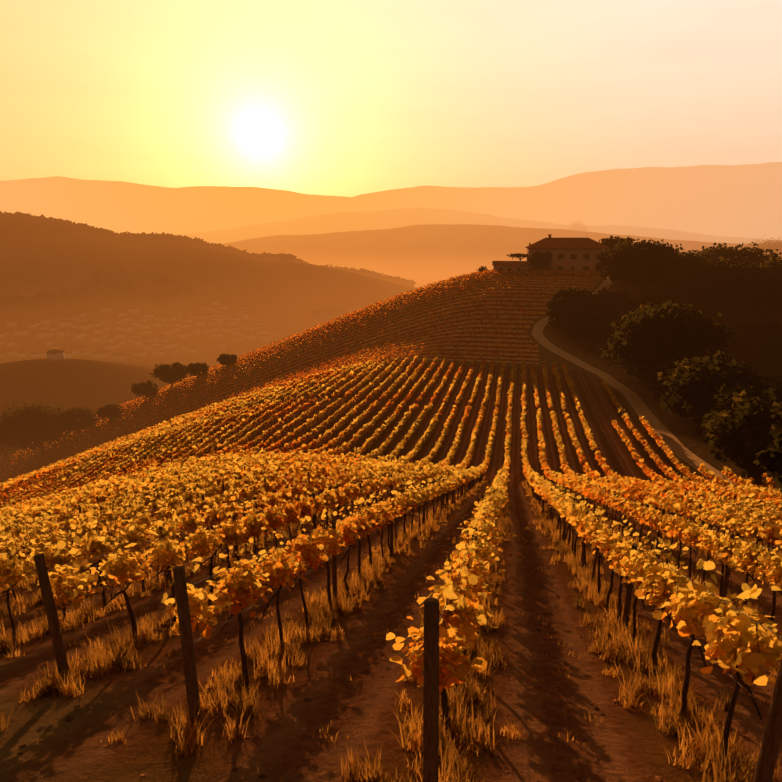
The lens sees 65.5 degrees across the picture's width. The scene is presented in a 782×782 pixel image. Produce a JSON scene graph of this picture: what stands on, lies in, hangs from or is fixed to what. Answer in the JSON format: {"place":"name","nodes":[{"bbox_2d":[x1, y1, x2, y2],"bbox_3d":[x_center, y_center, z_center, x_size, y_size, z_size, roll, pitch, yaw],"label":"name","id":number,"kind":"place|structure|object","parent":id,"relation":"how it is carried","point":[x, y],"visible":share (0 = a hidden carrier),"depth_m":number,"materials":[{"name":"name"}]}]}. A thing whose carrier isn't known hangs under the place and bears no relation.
{"place":"outdoors","nodes":[
{"label":"outdoors","id":0,"kind":"place"},
{"bbox_2d":[0,176,349,230],"bbox_3d":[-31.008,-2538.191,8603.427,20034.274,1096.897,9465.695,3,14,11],"label":"mountain range","id":1,"kind":"structure","parent":0,"point":[115,205],"depth_m":9080.78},
{"bbox_2d":[0,232,781,781],"bbox_3d":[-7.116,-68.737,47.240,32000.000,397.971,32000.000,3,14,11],"label":"ground","id":2,"kind":"structure","parent":0,"point":[284,300],"depth_m":14.71,"materials":[{"name":"brown soil"}]},
{"bbox_2d":[0,301,276,361],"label":"valley town houses","id":3,"kind":"structure","parent":2,"relation":"on","point":[61,356],"depth_m":613.63,"materials":[{"name":"brown"}]},
{"bbox_2d":[0,300,276,355],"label":"valley town roofs","id":4,"kind":"structure","parent":3,"relation":"on","point":[41,346],"depth_m":604.98,"materials":[{"name":"brown tile"}]},
{"bbox_2d":[0,211,415,321],"bbox_3d":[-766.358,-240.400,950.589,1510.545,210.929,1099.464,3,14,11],"label":"trees","id":5,"kind":"object","parent":2,"relation":"on","point":[153,292],"visible":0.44,"depth_m":778.41,"materials":[{"name":"brown plant"}]},
{"bbox_2d":[0,269,604,482],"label":"grapevines","id":6,"kind":"object","parent":2,"relation":"on","point":[350,317],"visible":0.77,"depth_m":230.16,"materials":[{"name":"orange plant"}]},
{"bbox_2d":[1,257,768,484],"bbox_3d":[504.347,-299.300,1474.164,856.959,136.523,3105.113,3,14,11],"label":"tree trunks","id":7,"kind":"object","parent":2,"relation":"on","point":[698,432],"depth_m":151.66,"materials":[{"name":"brown plant"}]},
{"bbox_2d":[0,499,778,781],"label":"field stones and clods","id":8,"kind":"object","parent":2,"relation":"on","point":[492,755],"visible":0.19,"depth_m":8.17,"materials":[{"name":"brown stone"}]},
{"bbox_2d":[0,475,781,781],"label":"grass tufts","id":9,"kind":"object","parent":2,"relation":"on","point":[668,687],"visible":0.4,"depth_m":9.50,"materials":[{"name":"yellow plant"}]},
{"bbox_2d":[0,221,781,492],"bbox_3d":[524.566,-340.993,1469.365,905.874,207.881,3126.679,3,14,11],"label":"tree foliage","id":10,"kind":"object","parent":2,"relation":"on","point":[722,374],"visible":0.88,"depth_m":180.15,"materials":[{"name":"green plant"}]},
{"bbox_2d":[0,355,781,775],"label":"vine","id":11,"kind":"object","parent":2,"relation":"on","point":[694,605],"depth_m":21.26,"materials":[{"name":"yellow plant"}]},
{"bbox_2d":[6,409,781,781],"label":"trellis posts","id":12,"kind":"object","parent":2,"relation":"on","point":[768,753],"visible":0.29,"depth_m":6.71,"materials":[{"name":"brown wood"}]},
{"bbox_2d":[0,474,781,711],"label":"trellis wires","id":13,"kind":"object","parent":12,"relation":"attached to","point":[354,543],"visible":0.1,"depth_m":11.83,"materials":[{"name":"grey metal"}]},
{"bbox_2d":[493,266,526,273],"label":"barn walls","id":14,"kind":"structure","parent":2,"relation":"on","point":[505,268],"depth_m":241.41,"materials":[{"name":"brown stone"}]},
{"bbox_2d":[492,261,527,265],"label":"barn roof","id":15,"kind":"structure","parent":14,"relation":"on","point":[509,263],"depth_m":242.05,"materials":[{"name":"brown tile"}]},
{"bbox_2d":[499,268,520,272],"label":"windows","id":16,"kind":"structure","parent":14,"relation":"in","point":[518,269],"depth_m":241.78,"materials":[{"name":"black glass"}]},
{"bbox_2d":[499,273,610,275],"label":"garden wall","id":17,"kind":"structure","parent":2,"relation":"on","point":[602,274],"depth_m":234.18,"materials":[{"name":"brown stone"}]},
{"bbox_2d":[527,248,607,272],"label":"farmhouse walls","id":18,"kind":"structure","parent":2,"relation":"on","point":[567,262],"depth_m":238.61,"materials":[{"name":"brown stone"}]},
{"bbox_2d":[525,234,609,247],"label":"roof","id":19,"kind":"structure","parent":18,"relation":"on","point":[549,242],"depth_m":239.78,"materials":[{"name":"brown tile"}]},
{"bbox_2d":[534,254,600,272],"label":"windows","id":20,"kind":"structure","parent":18,"relation":"in","point":[573,257],"depth_m":239.10,"materials":[{"name":"black glass"}]},
{"bbox_2d":[532,254,602,270],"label":"farmhouse shutters","id":21,"kind":"object","parent":18,"relation":"attached to","point":[575,258],"visible":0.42,"depth_m":238.26,"materials":[{"name":"brown wood"}]},
{"bbox_2d":[0,0,781,196],"label":"sky","id":22,"kind":"structure","parent":0,"point":[346,98],"materials":[{"name":"yellow"}]},
{"bbox_2d":[114,162,781,239],"bbox_3d":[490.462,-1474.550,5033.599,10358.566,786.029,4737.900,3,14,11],"label":"mountain range","id":23,"kind":"structure","parent":0,"point":[744,200],"depth_m":4950.51,"materials":[{"name":"orange"}]},
{"bbox_2d":[173,207,779,243],"bbox_3d":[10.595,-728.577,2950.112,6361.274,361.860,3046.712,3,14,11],"label":"hills","id":24,"kind":"structure","parent":0,"point":[355,221],"depth_m":3276.49,"materials":[{"name":"orange"}]},
{"bbox_2d":[222,224,779,281],"bbox_3d":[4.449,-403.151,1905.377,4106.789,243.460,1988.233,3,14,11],"label":"valley hills","id":25,"kind":"structure","parent":0,"point":[428,253],"depth_m":2064.55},
{"bbox_2d":[532,276,766,519],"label":"dirt road","id":26,"kind":"structure","parent":0,"point":[675,445],"depth_m":140.46,"materials":[{"name":"brown soil"}]}
]}

